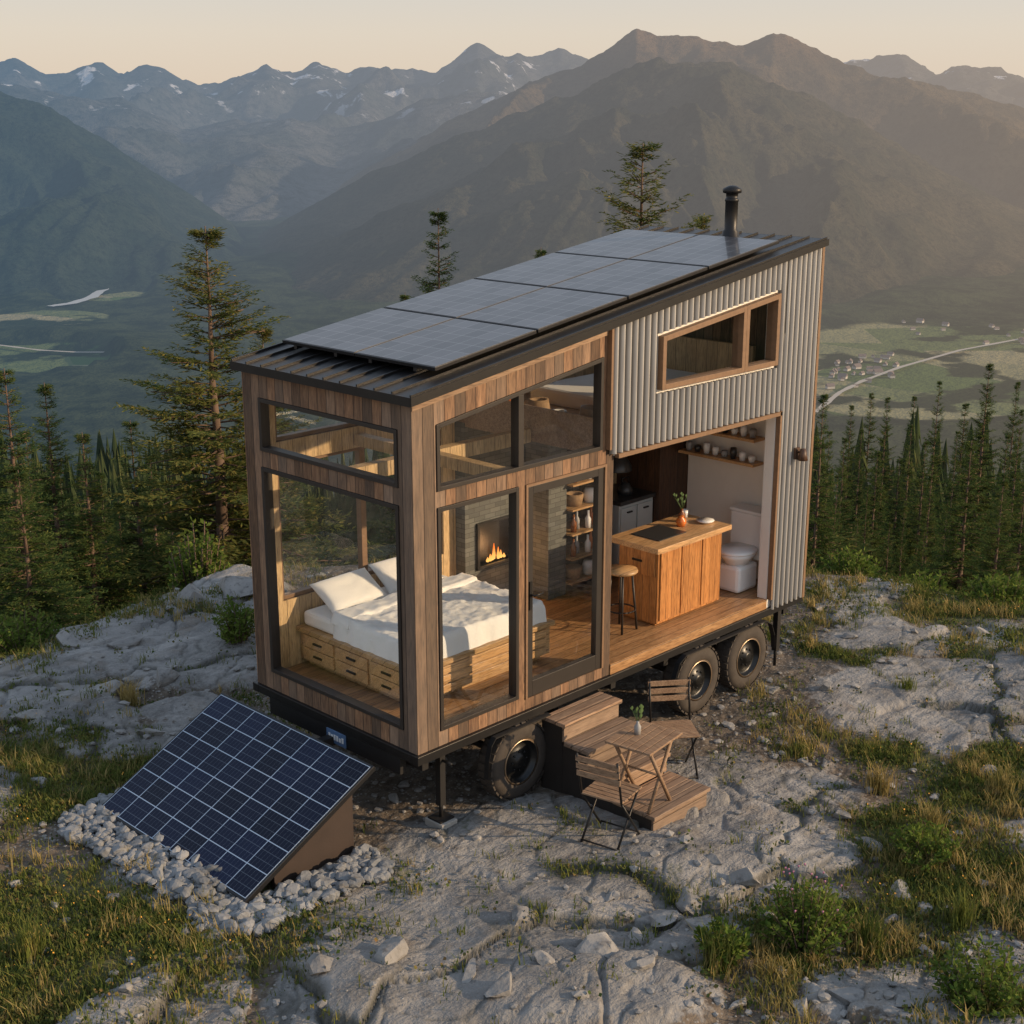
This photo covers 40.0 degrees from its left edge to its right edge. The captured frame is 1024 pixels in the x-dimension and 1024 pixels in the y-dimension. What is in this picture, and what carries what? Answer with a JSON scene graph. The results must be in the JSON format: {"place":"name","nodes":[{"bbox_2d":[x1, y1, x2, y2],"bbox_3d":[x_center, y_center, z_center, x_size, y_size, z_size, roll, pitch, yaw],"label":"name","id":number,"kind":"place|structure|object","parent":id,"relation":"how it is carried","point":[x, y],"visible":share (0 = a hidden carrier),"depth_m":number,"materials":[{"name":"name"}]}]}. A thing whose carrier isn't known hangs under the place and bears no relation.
{"place":"outdoors","nodes":[
{"label":"outdoors","id":0,"kind":"place"},
{"bbox_2d":[0,91,245,299],"bbox_3d":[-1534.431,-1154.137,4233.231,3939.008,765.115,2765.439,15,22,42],"label":"mountain","id":1,"kind":"structure","parent":0,"point":[84,212],"depth_m":3747.16,"materials":[{"name":"stone"}]},
{"bbox_2d":[0,83,506,220],"bbox_3d":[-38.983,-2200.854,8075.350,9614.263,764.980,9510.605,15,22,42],"label":"mountains","id":2,"kind":"structure","parent":0,"point":[235,170],"depth_m":6775.78,"materials":[{"name":"stone"}]},
{"bbox_2d":[0,217,1023,1023],"bbox_3d":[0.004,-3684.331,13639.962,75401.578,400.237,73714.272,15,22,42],"label":"ground","id":3,"kind":"structure","parent":0,"point":[106,337],"depth_m":13.22,"materials":[{"name":"stone"}]},
{"bbox_2d":[0,898,52,964],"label":"grass tuft","id":4,"kind":"object","parent":3,"relation":"on","point":[26,942],"visible":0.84,"depth_m":10.04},
{"bbox_2d":[0,606,65,654],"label":"bush","id":5,"kind":"object","parent":3,"relation":"on","point":[8,642],"visible":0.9,"depth_m":15.85,"materials":[{"name":"green plant"}]},
{"bbox_2d":[0,470,96,649],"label":"fir tree","id":6,"kind":"object","parent":3,"relation":"on","point":[34,593],"visible":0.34,"depth_m":19.42,"materials":[{"name":"green plant"}]},
{"bbox_2d":[0,369,109,628],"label":"fir tree","id":7,"kind":"object","parent":3,"relation":"on","point":[11,468],"visible":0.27,"depth_m":21.72,"materials":[{"name":"green plant"}]},
{"bbox_2d":[3,383,127,628],"bbox_3d":[-8.492,2.089,26.671,3.711,9.258,3.693,-6,17,-19],"label":"fir tree","id":8,"kind":"object","parent":3,"relation":"on","point":[42,390],"visible":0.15,"depth_m":25.75,"materials":[{"name":"green plant"}]},
{"bbox_2d":[52,432,145,625],"bbox_3d":[-7.571,2.268,25.544,3.330,7.588,3.346,-7,18,-24],"label":"fir tree","id":9,"kind":"object","parent":3,"relation":"on","point":[95,581],"visible":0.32,"depth_m":25.01,"materials":[{"name":"green plant"}]},
{"bbox_2d":[90,471,133,601],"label":"fir tree","id":10,"kind":"object","parent":3,"relation":"on","point":[98,474],"visible":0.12,"depth_m":35.37,"materials":[{"name":"green plant"}]},
{"bbox_2d":[107,634,144,649],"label":"rock","id":11,"kind":"object","parent":3,"relation":"on","point":[132,641],"visible":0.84,"depth_m":15.64,"materials":[{"name":"stone"}]},
{"bbox_2d":[112,674,144,707],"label":"grass tuft","id":12,"kind":"object","parent":3,"relation":"on","point":[128,694],"visible":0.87,"depth_m":14.20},
{"bbox_2d":[98,420,176,607],"bbox_3d":[-7.741,2.244,28.539,4.165,8.320,4.112,-9,18,-29],"label":"fir tree","id":13,"kind":"object","parent":3,"relation":"on","point":[137,536],"visible":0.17,"depth_m":28.05,"materials":[{"name":"green plant"}]},
{"bbox_2d":[129,455,177,593],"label":"fir tree","id":14,"kind":"object","parent":3,"relation":"on","point":[157,536],"visible":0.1,"depth_m":39.53,"materials":[{"name":"green plant"}]},
{"bbox_2d":[156,667,179,687],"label":"rock","id":15,"kind":"object","parent":3,"relation":"on","point":[165,676],"visible":1,"depth_m":14.63,"materials":[{"name":"stone"}]},
{"bbox_2d":[174,583,206,603],"bbox_3d":[-3.941,1.019,17.103,0.394,0.285,0.360,-7,17,-24],"label":"rock","id":16,"kind":"object","parent":3,"relation":"on","point":[191,590],"visible":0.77,"depth_m":17.05,"materials":[{"name":"stone"}]},
{"bbox_2d":[162,516,231,591],"bbox_3d":[-4.261,0.903,19.064,1.099,1.793,1.048,15,22,42],"label":"bush","id":17,"kind":"object","parent":3,"relation":"on","point":[193,567],"visible":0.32,"depth_m":18.87,"materials":[{"name":"green plant"}]},
{"bbox_2d":[57,788,394,936],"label":"cobbles","id":18,"kind":"object","parent":3,"relation":"on","point":[358,867],"visible":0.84,"depth_m":11.03,"materials":[{"name":"stone"}]},
{"bbox_2d":[67,226,386,622],"bbox_3d":[-5.582,0.429,26.440,8.254,11.464,7.674,5,17,19],"label":"pine tree","id":19,"kind":"object","parent":3,"relation":"on","point":[213,442],"visible":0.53,"depth_m":25.32,"materials":[{"name":"green plant"}]},
{"bbox_2d":[208,594,254,644],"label":"bush","id":20,"kind":"object","parent":3,"relation":"on","point":[231,632],"visible":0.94,"depth_m":15.58,"materials":[{"name":"green plant"}]},
{"bbox_2d":[219,576,252,598],"bbox_3d":[-3.364,0.945,17.511,0.568,0.295,0.477,-5,17,-16],"label":"rock","id":21,"kind":"object","parent":3,"relation":"on","point":[241,586],"visible":0.7,"depth_m":17.41,"materials":[{"name":"stone"}]},
{"bbox_2d":[102,693,375,902],"bbox_3d":[-2.335,2.344,11.784,2.150,0.755,1.324,15,22,42],"label":"solar panel","id":22,"kind":"object","parent":3,"relation":"on","point":[252,802],"visible":0.94,"depth_m":11.62,"materials":[{"name":"glass"}]},
{"bbox_2d":[157,326,357,592],"bbox_3d":[-4.734,0.882,27.517,5.257,9.127,4.888,9,18,28],"label":"pine tree","id":23,"kind":"object","parent":3,"relation":"on","point":[265,334],"visible":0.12,"depth_m":26.75,"materials":[{"name":"green plant"}]},
{"bbox_2d":[306,952,333,975],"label":"rock","id":24,"kind":"object","parent":3,"relation":"on","point":[317,963],"visible":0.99,"depth_m":9.71,"materials":[{"name":"stone"}]},
{"bbox_2d":[366,294,409,561],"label":"fir tree","id":25,"kind":"object","parent":3,"relation":"on","point":[402,298],"visible":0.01,"depth_m":31.18,"materials":[{"name":"green plant"}]},
{"bbox_2d":[374,936,408,964],"bbox_3d":[-0.860,3.099,9.885,0.197,0.174,0.315,10,19,32],"label":"rock","id":26,"kind":"object","parent":3,"relation":"on","point":[394,949],"visible":0.89,"depth_m":9.82,"materials":[{"name":"stone"}]},
{"bbox_2d":[371,210,458,556],"bbox_3d":[-1.525,-0.422,30.097,4.742,11.928,5.092,0,16,0],"label":"fir tree","id":27,"kind":"object","parent":3,"relation":"on","point":[442,218],"visible":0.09,"depth_m":28.68,"materials":[{"name":"green plant"}]},
{"bbox_2d":[484,971,511,996],"bbox_3d":[-0.094,3.202,9.489,0.188,0.095,0.266,0,16,0],"label":"rock","id":28,"kind":"object","parent":3,"relation":"on","point":[501,985],"visible":1,"depth_m":9.43,"materials":[{"name":"stone"}]},
{"bbox_2d":[0,406,1021,600],"bbox_3d":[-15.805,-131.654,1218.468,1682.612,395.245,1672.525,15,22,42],"label":"forest","id":29,"kind":"object","parent":3,"relation":"on","point":[346,504],"visible":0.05,"depth_m":67.03,"materials":[{"name":"plant"}]},
{"bbox_2d":[0,555,1023,1023],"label":"grass","id":30,"kind":"structure","parent":3,"relation":"on","point":[138,899],"depth_m":11.19,"materials":[{"name":"plant"}]},
{"bbox_2d":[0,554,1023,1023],"bbox_3d":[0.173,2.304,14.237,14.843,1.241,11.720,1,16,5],"label":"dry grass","id":31,"kind":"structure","parent":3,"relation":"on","point":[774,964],"depth_m":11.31,"materials":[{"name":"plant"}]},
{"bbox_2d":[0,566,1023,1023],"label":"pebbles","id":32,"kind":"object","parent":3,"relation":"on","point":[718,882],"visible":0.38,"depth_m":11.35,"materials":[{"name":"stone"}]},
{"bbox_2d":[230,185,828,823],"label":"tiny house","id":33,"kind":"structure","parent":3,"relation":"on","point":[478,465],"depth_m":12.69,"materials":[{"name":"brown wood"}]},
{"bbox_2d":[274,406,355,440],"bbox_3d":[-1.437,-1.074,13.109,0.070,0.516,1.996,15,22,42],"label":"window","id":34,"kind":"structure","parent":33,"relation":"in","point":[339,425],"depth_m":12.75,"materials":[{"name":"brown wood"}]},
{"bbox_2d":[278,447,373,599],"bbox_3d":[-1.437,-0.011,13.412,0.070,1.286,1.996,15,22,42],"label":"window","id":35,"kind":"structure","parent":33,"relation":"in","point":[359,451],"depth_m":13.37,"materials":[{"name":"brown wood"}]},
{"bbox_2d":[257,398,398,487],"bbox_3d":[-1.508,-0.592,11.550,1.804,0.464,0.092,15,22,42],"label":"window","id":36,"kind":"structure","parent":33,"relation":"in","point":[263,404],"depth_m":11.59,"materials":[{"name":"black metal"}]},
{"bbox_2d":[261,467,403,729],"bbox_3d":[-1.508,0.692,11.917,1.804,1.914,0.092,15,22,42],"label":"window","id":37,"kind":"structure","parent":33,"relation":"in","point":[266,473],"depth_m":12.27,"materials":[{"name":"black glass"}]},
{"bbox_2d":[296,573,554,701],"bbox_3d":[-0.798,1.099,13.093,1.620,0.625,1.782,15,22,42],"label":"bed","id":38,"kind":"object","parent":33,"relation":"on","point":[357,644],"visible":0.67,"depth_m":12.63,"materials":[{"name":"fabric"}]},
{"bbox_2d":[310,567,386,612],"bbox_3d":[-1.513,0.737,13.107,0.680,0.151,0.400,-17,56,-46],"label":"pillow","id":39,"kind":"object","parent":38,"relation":"on","point":[348,590],"visible":0.87,"depth_m":13.01,"materials":[{"name":"white fabric"}]},
{"bbox_2d":[369,557,443,593],"bbox_3d":[-1.017,0.583,13.606,0.680,0.150,0.400,-15,57,-42],"label":"pillow","id":40,"kind":"object","parent":38,"relation":"on","point":[385,572],"visible":0.3,"depth_m":13.41,"materials":[{"name":"white fabric"}]},
{"bbox_2d":[437,487,518,730],"bbox_3d":[-0.295,0.795,11.703,0.092,1.914,0.924,15,22,42],"label":"window","id":41,"kind":"structure","parent":33,"relation":"in","point":[513,695],"depth_m":11.85,"materials":[{"name":"black glass"}]},
{"bbox_2d":[435,357,603,491],"bbox_3d":[0.076,-0.758,11.653,0.092,0.828,1.984,15,22,42],"label":"window","id":42,"kind":"structure","parent":33,"relation":"in","point":[517,398],"depth_m":11.66,"materials":[{"name":"black glass"}]},
{"bbox_2d":[528,467,603,696],"bbox_3d":[0.476,0.619,12.418,0.124,1.915,0.980,15,22,42],"label":"door","id":43,"kind":"structure","parent":33,"relation":"in","point":[544,681],"depth_m":12.56,"materials":[{"name":"black glass"}]},
{"bbox_2d":[566,449,593,585],"bbox_3d":[0.696,-0.155,14.989,0.395,1.995,0.553,15,22,42],"label":"shelf unit","id":44,"kind":"object","parent":33,"relation":"on","point":[582,532],"visible":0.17,"depth_m":15.04,"materials":[{"name":"brown wood"}]},
{"bbox_2d":[610,564,637,634],"bbox_3d":[1.081,0.860,13.908,0.317,0.637,0.320,15,22,42],"label":"bar stool","id":45,"kind":"object","parent":33,"relation":"on","point":[621,571],"visible":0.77,"depth_m":13.83,"materials":[{"name":"brown wood"}]},
{"bbox_2d":[611,483,655,564],"bbox_3d":[1.182,0.188,15.726,0.577,0.835,0.605,15,22,42],"label":"kitchen counter","id":46,"kind":"object","parent":33,"relation":"on","point":[633,510],"visible":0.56,"depth_m":15.45,"materials":[{"name":"black metal"}]},
{"bbox_2d":[620,505,636,532],"bbox_3d":[1.282,0.288,15.460,0.039,0.710,0.260,15,22,42],"label":"cabinet door","id":47,"kind":"structure","parent":46,"relation":"in","point":[628,514],"depth_m":15.38,"materials":[{"name":"grey wood"}]},
{"bbox_2d":[636,500,652,527],"bbox_3d":[1.478,0.233,15.653,0.039,0.710,0.260,15,22,42],"label":"cabinet door","id":48,"kind":"structure","parent":46,"relation":"in","point":[644,510],"depth_m":15.58,"materials":[{"name":"grey wood"}]},
{"bbox_2d":[531,336,755,409],"bbox_3d":[1.363,-1.443,14.636,1.500,0.528,1.860,15,22,42],"label":"loft bed","id":49,"kind":"object","parent":33,"relation":"on","point":[687,356],"visible":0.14,"depth_m":14.99,"materials":[{"name":"white fabric"}]},
{"bbox_2d":[617,440,688,521],"bbox_3d":[1.593,-0.413,15.961,0.617,1.958,0.518,15,22,42],"label":"tall cupboard","id":50,"kind":"object","parent":33,"relation":"on","point":[662,472],"visible":0.21,"depth_m":15.71,"materials":[{"name":"brown wood"}]},
{"bbox_2d":[657,305,747,389],"bbox_3d":[1.769,-1.553,13.173,0.125,0.646,1.280,15,22,42],"label":"window","id":51,"kind":"structure","parent":33,"relation":"in","point":[739,313],"depth_m":13.23,"materials":[{"name":"brown wood"}]},
{"bbox_2d":[678,447,763,467],"bbox_3d":[2.282,-0.602,15.408,1.000,0.030,0.200,15,22,42],"label":"wall shelf","id":52,"kind":"object","parent":33,"relation":"attached to","point":[727,459],"depth_m":15.32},
{"bbox_2d":[720,503,761,592],"bbox_3d":[2.475,0.405,15.142,0.500,0.831,0.656,15,22,42],"label":"toilet","id":53,"kind":"object","parent":33,"relation":"on","point":[738,567],"visible":0.81,"depth_m":15.08,"materials":[{"name":"white ceramic"}]},
{"bbox_2d":[744,293,781,371],"bbox_3d":[2.417,-1.768,13.800,0.125,0.715,0.568,15,22,42],"label":"window","id":54,"kind":"structure","parent":33,"relation":"in","point":[773,300],"depth_m":13.91,"materials":[{"name":"brown wood"}]},
{"bbox_2d":[575,932,618,958],"bbox_3d":[0.630,3.140,9.976,0.344,0.185,0.323,-7,17,-23],"label":"rock","id":55,"kind":"object","parent":3,"relation":"on","point":[601,943],"visible":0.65,"depth_m":9.97,"materials":[{"name":"stone"}]},
{"bbox_2d":[575,752,641,850],"bbox_3d":[0.797,2.326,11.572,0.400,0.835,0.452,10,19,31],"label":"bistro chair","id":56,"kind":"object","parent":3,"relation":"on","point":[612,790],"visible":1,"depth_m":11.49,"materials":[{"name":"brown wood"}]},
{"bbox_2d":[542,692,710,830],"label":"wooden steps","id":57,"kind":"structure","parent":3,"relation":"on","point":[598,713],"depth_m":12.39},
{"bbox_2d":[605,720,682,813],"bbox_3d":[1.114,2.189,11.956,0.442,0.610,0.540,11,20,35],"label":"bistro table","id":58,"kind":"object","parent":57,"relation":"on","point":[651,739],"visible":0.94,"depth_m":11.87,"materials":[{"name":"brown wood"}]},
{"bbox_2d":[650,910,679,926],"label":"rock","id":59,"kind":"object","parent":3,"relation":"on","point":[658,916],"visible":0.95,"depth_m":10.46,"materials":[{"name":"stone"}]},
{"bbox_2d":[648,677,699,778],"bbox_3d":[1.473,1.983,12.823,0.400,0.834,0.452,-2,16,-7],"label":"bistro chair","id":60,"kind":"object","parent":3,"relation":"on","point":[686,727],"visible":0.67,"depth_m":12.91,"materials":[{"name":"brown wood"}]},
{"bbox_2d":[675,886,702,916],"bbox_3d":[1.346,2.998,10.762,0.194,0.152,0.265,-7,17,-24],"label":"rock","id":61,"kind":"object","parent":3,"relation":"on","point":[684,906],"visible":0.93,"depth_m":10.71,"materials":[{"name":"stone"}]},
{"bbox_2d":[686,917,739,975],"bbox_3d":[1.421,3.058,9.896,0.440,0.373,0.389,0,16,0],"label":"grass tuft","id":62,"kind":"object","parent":3,"relation":"on","point":[717,946],"visible":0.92,"depth_m":9.89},
{"bbox_2d":[693,915,751,966],"bbox_3d":[1.504,3.062,10.003,0.426,0.365,0.394,1,16,3],"label":"bush","id":63,"kind":"object","parent":3,"relation":"on","point":[743,941],"visible":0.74,"depth_m":9.96,"materials":[{"name":"green plant"}]},
{"bbox_2d":[592,140,875,558],"bbox_3d":[2.657,-0.824,28.873,9.690,13.164,9.051,13,20,38],"label":"pine tree","id":64,"kind":"object","parent":3,"relation":"on","point":[642,200],"visible":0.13,"depth_m":27.20,"materials":[{"name":"green plant"}]},
{"bbox_2d":[726,867,760,886],"bbox_3d":[1.825,2.885,11.074,0.285,0.155,0.124,5,17,18],"label":"rock","id":65,"kind":"object","parent":3,"relation":"on","point":[744,876],"visible":1,"depth_m":11.04,"materials":[{"name":"stone"}]},
{"bbox_2d":[756,863,856,959],"bbox_3d":[2.186,2.914,10.206,0.730,0.672,0.788,15,22,42],"label":"bush","id":66,"kind":"object","parent":3,"relation":"on","point":[806,917],"visible":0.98,"depth_m":10.13,"materials":[{"name":"green plant"}]},
{"bbox_2d":[806,394,847,572],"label":"fir tree","id":67,"kind":"object","parent":3,"relation":"on","point":[814,551],"visible":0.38,"depth_m":24.85,"materials":[{"name":"green plant"}]},
{"bbox_2d":[819,437,860,573],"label":"fir tree","id":68,"kind":"object","parent":3,"relation":"on","point":[843,483],"visible":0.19,"depth_m":39.37,"materials":[{"name":"green plant"}]},
{"bbox_2d":[825,986,863,1005],"bbox_3d":[2.288,3.343,9.637,0.250,0.127,0.158,-1,16,-5],"label":"rock","id":69,"kind":"object","parent":3,"relation":"on","point":[847,995],"visible":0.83,"depth_m":9.64,"materials":[{"name":"stone"}]},
{"bbox_2d":[828,405,865,546],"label":"fir tree","id":70,"kind":"object","parent":3,"relation":"on","point":[850,423],"visible":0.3,"depth_m":61.66,"materials":[{"name":"green plant"}]},
{"bbox_2d":[813,542,885,577],"bbox_3d":[4.538,0.767,18.820,0.953,0.675,0.924,15,22,42],"label":"shrub","id":71,"kind":"object","parent":3,"relation":"on","point":[864,564],"visible":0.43,"depth_m":18.77,"materials":[{"name":"green plant"}]},
{"bbox_2d":[843,429,865,552],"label":"fir tree","id":72,"kind":"object","parent":3,"relation":"on","point":[859,493],"visible":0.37,"depth_m":51.75,"materials":[{"name":"green plant"}]},
{"bbox_2d":[845,900,892,954],"bbox_3d":[2.597,3.070,10.290,0.466,0.351,0.458,15,22,42],"label":"grass tuft","id":73,"kind":"object","parent":3,"relation":"on","point":[865,935],"visible":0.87,"depth_m":10.30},
{"bbox_2d":[863,393,879,493],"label":"fir tree","id":74,"kind":"object","parent":3,"relation":"on","point":[870,437],"visible":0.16,"depth_m":71.60,"materials":[{"name":"green plant"}]},
{"bbox_2d":[850,450,894,574],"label":"fir tree","id":75,"kind":"object","parent":3,"relation":"on","point":[874,537],"visible":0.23,"depth_m":43.64,"materials":[{"name":"green plant"}]},
{"bbox_2d":[854,397,898,564],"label":"fir tree","id":76,"kind":"object","parent":3,"relation":"on","point":[884,445],"visible":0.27,"depth_m":61.83,"materials":[{"name":"green plant"}]},
{"bbox_2d":[860,753,899,795],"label":"grass tuft","id":77,"kind":"object","parent":3,"relation":"on","point":[880,782],"visible":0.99,"depth_m":12.69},
{"bbox_2d":[879,523,898,578],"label":"fir tree","id":78,"kind":"object","parent":3,"relation":"on","point":[887,553],"visible":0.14,"depth_m":28.32,"materials":[{"name":"green plant"}]},
{"bbox_2d":[874,458,912,579],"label":"fir tree","id":79,"kind":"object","parent":3,"relation":"on","point":[894,521],"visible":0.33,"depth_m":45.74,"materials":[{"name":"green plant"}]},
{"bbox_2d":[890,506,910,576],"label":"fir tree","id":80,"kind":"object","parent":3,"relation":"on","point":[899,563],"visible":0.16,"depth_m":32.48,"materials":[{"name":"green plant"}]},
{"bbox_2d":[879,424,922,570],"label":"fir tree","id":81,"kind":"object","parent":3,"relation":"on","point":[909,473],"visible":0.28,"depth_m":57.82,"materials":[{"name":"green plant"}]},
{"bbox_2d":[906,475,940,576],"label":"fir tree","id":82,"kind":"object","parent":3,"relation":"on","point":[931,543],"visible":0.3,"depth_m":37.57,"materials":[{"name":"green plant"}]},
{"bbox_2d":[895,441,952,577],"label":"fir tree","id":83,"kind":"object","parent":3,"relation":"on","point":[922,497],"visible":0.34,"depth_m":45.68,"materials":[{"name":"green plant"}]},
{"bbox_2d":[902,381,947,570],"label":"fir tree","id":84,"kind":"object","parent":3,"relation":"on","point":[933,457],"visible":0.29,"depth_m":53.41,"materials":[{"name":"green plant"}]},
{"bbox_2d":[889,817,963,872],"bbox_3d":[3.380,2.718,11.500,0.601,0.377,0.713,2,16,7],"label":"bush","id":85,"kind":"object","parent":3,"relation":"on","point":[932,834],"visible":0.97,"depth_m":11.45,"materials":[{"name":"green plant"}]},
{"bbox_2d":[898,568,957,593],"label":"shrub","id":86,"kind":"object","parent":3,"relation":"on","point":[925,579],"visible":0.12,"depth_m":18.68,"materials":[{"name":"green plant"}]},
{"bbox_2d":[914,793,960,834],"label":"grass tuft","id":87,"kind":"object","parent":3,"relation":"on","point":[936,817],"visible":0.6,"depth_m":11.92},
{"bbox_2d":[931,431,965,588],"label":"fir tree","id":88,"kind":"object","parent":3,"relation":"on","point":[952,496],"visible":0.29,"depth_m":47.67,"materials":[{"name":"green plant"}]},
{"bbox_2d":[918,403,981,583],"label":"fir tree","id":89,"kind":"object","parent":3,"relation":"on","point":[960,455],"visible":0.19,"depth_m":51.49,"materials":[{"name":"green plant"}]},
{"bbox_2d":[910,441,996,594],"bbox_3d":[8.398,1.855,26.488,3.070,6.564,3.296,2,16,8],"label":"fir tree","id":90,"kind":"object","parent":3,"relation":"on","point":[952,561],"visible":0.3,"depth_m":26.07,"materials":[{"name":"green plant"}]},
{"bbox_2d":[938,877,985,932],"bbox_3d":[3.372,2.964,10.541,0.386,0.327,0.414,3,16,9],"label":"grass tuft","id":91,"kind":"object","parent":3,"relation":"on","point":[959,911],"visible":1,"depth_m":10.56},
{"bbox_2d":[939,363,1002,594],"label":"fir tree","id":92,"kind":"object","parent":3,"relation":"on","point":[982,434],"visible":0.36,"depth_m":49.31,"materials":[{"name":"green plant"}]},
{"bbox_2d":[925,932,1023,1023],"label":"bush","id":93,"kind":"object","parent":3,"relation":"on","point":[963,986],"visible":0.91,"depth_m":9.41,"materials":[{"name":"green plant"}]},
{"bbox_2d":[958,570,1023,608],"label":"shrub","id":94,"kind":"object","parent":3,"relation":"on","point":[997,586],"visible":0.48,"depth_m":17.85,"materials":[{"name":"green plant"}]},
{"bbox_2d":[962,479,1022,593],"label":"fir tree","id":95,"kind":"object","parent":3,"relation":"on","point":[993,567],"visible":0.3,"depth_m":22.50,"materials":[{"name":"green plant"}]},
{"bbox_2d":[976,435,1014,586],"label":"fir tree","id":96,"kind":"object","parent":3,"relation":"on","point":[1007,437],"visible":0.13,"depth_m":39.28,"materials":[{"name":"green plant"}]},
{"bbox_2d":[969,382,1023,593],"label":"fir tree","id":97,"kind":"object","parent":3,"relation":"on","point":[1012,433],"visible":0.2,"depth_m":47.25,"materials":[{"name":"green plant"}]},
{"bbox_2d":[986,756,1019,798],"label":"grass tuft","id":98,"kind":"object","parent":3,"relation":"on","point":[999,784],"visible":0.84,"depth_m":12.59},
{"bbox_2d":[985,409,1023,571],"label":"fir tree","id":99,"kind":"object","parent":3,"relation":"on","point":[1014,495],"visible":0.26,"depth_m":43.35,"materials":[{"name":"green plant"}]},
{"bbox_2d":[986,457,1023,600],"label":"fir tree","id":100,"kind":"object","parent":3,"relation":"on","point":[1019,507],"visible":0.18,"depth_m":31.31,"materials":[{"name":"green plant"}]},
{"bbox_2d":[0,43,1023,128],"bbox_3d":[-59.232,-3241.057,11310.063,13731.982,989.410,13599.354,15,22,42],"label":"mountains","id":101,"kind":"structure","parent":0,"point":[320,94],"depth_m":9847.31,"materials":[{"name":"stone"}]},
{"bbox_2d":[0,0,1023,84],"label":"sky","id":102,"kind":"structure","parent":0,"point":[200,42],"materials":[{"name":"beige"}]},
{"bbox_2d":[258,57,1023,303],"bbox_3d":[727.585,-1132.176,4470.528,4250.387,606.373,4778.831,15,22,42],"label":"mountain","id":103,"kind":"structure","parent":0,"point":[879,210],"depth_m":3732.29,"materials":[{"name":"stone"}]},
{"bbox_2d":[612,514,731,624],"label":"kitchen island","id":104,"kind":"structure","parent":0,"point":[678,573],"depth_m":14.16,"materials":[{"name":"brown wood"}]},
{"bbox_2d":[336,29,1023,208],"bbox_3d":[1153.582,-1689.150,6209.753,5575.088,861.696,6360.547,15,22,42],"label":"mountain","id":105,"kind":"structure","parent":0,"point":[975,140],"depth_m":5987.79,"materials":[{"name":"stone"}]},
{"bbox_2d":[815,339,1018,411],"bbox_3d":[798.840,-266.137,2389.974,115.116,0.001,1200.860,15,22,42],"label":"road","id":106,"kind":"structure","parent":0,"point":[833,397],"depth_m":2251.67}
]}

